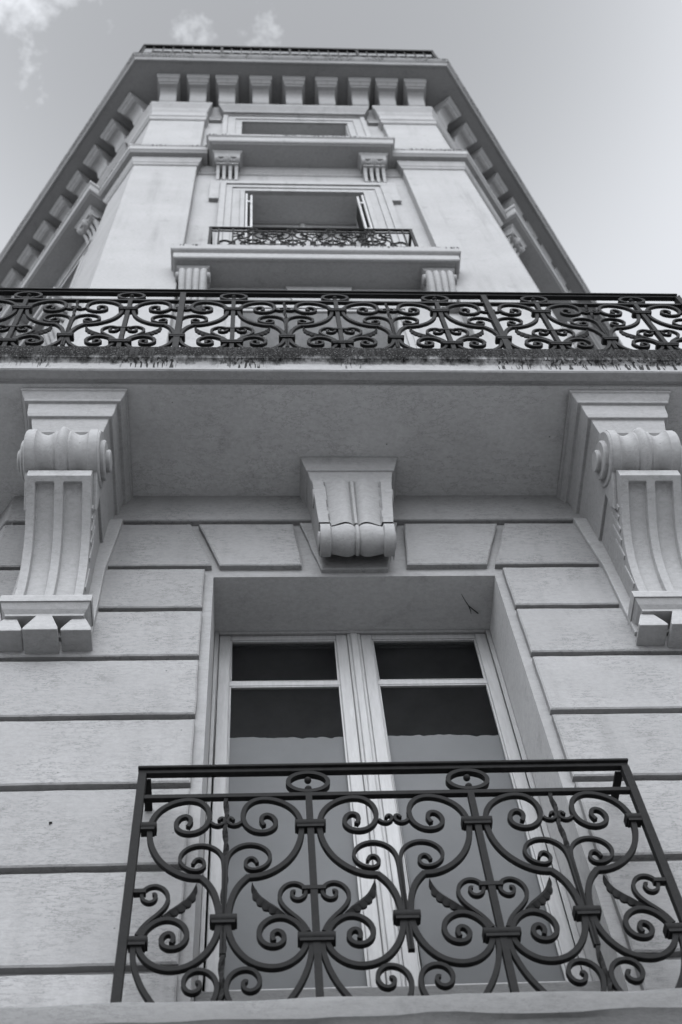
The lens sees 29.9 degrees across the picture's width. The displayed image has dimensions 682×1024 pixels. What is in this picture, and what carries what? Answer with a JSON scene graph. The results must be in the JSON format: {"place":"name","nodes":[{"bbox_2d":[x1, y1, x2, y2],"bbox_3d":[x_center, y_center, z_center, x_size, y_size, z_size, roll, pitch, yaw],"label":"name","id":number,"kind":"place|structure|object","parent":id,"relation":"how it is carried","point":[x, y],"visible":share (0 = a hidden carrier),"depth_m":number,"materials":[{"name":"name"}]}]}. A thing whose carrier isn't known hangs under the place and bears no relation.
{"place":"outdoors","nodes":[
{"label":"outdoors","id":0,"kind":"place"},
{"bbox_2d":[0,52,681,1023],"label":"corner building","id":1,"kind":"structure","parent":0,"point":[214,554],"depth_m":6.42,"materials":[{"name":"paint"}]},
{"bbox_2d":[139,44,438,58],"bbox_3d":[-0.766,-4.030,18.723,11.432,1.260,5.093,0,-62,-4],"label":"roof railing","id":2,"kind":"object","parent":1,"relation":"on","point":[289,50],"visible":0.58,"depth_m":17.96,"materials":[{"name":"metal"}]},
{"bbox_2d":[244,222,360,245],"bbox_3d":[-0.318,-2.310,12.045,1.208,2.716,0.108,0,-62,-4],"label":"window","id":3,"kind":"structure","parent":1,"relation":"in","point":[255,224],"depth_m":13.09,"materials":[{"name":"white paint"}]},
{"bbox_2d":[207,226,418,246],"bbox_3d":[-0.244,-2.220,10.924,1.776,0.680,0.234,0,-62,-4],"label":"balcony railing","id":4,"kind":"object","parent":1,"relation":"on","point":[368,232],"visible":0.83,"depth_m":10.99,"materials":[{"name":"metal"}]},
{"bbox_2d":[0,287,681,349],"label":"balcony railing","id":5,"kind":"object","parent":1,"relation":"on","point":[537,301],"visible":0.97,"depth_m":7.41,"materials":[{"name":"metal"}]},
{"bbox_2d":[198,629,592,991],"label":"window","id":6,"kind":"structure","parent":1,"relation":"in","point":[310,696],"depth_m":5.49,"materials":[{"name":"white paint"}]},
{"bbox_2d":[110,758,681,1002],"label":"balcony railing","id":7,"kind":"object","parent":1,"relation":"on","point":[501,938],"visible":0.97,"depth_m":4.19,"materials":[{"name":"metal"}]},
{"bbox_2d":[461,594,477,613],"bbox_3d":[0.635,0.470,6.410,0.032,0.015,0.149,-36,-65,14],"label":"twig","id":8,"kind":"object","parent":1,"relation":"attached to","point":[469,606],"visible":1,"depth_m":6.41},
{"bbox_2d":[0,0,681,349],"label":"sky","id":9,"kind":"structure","parent":0,"point":[583,98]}
]}

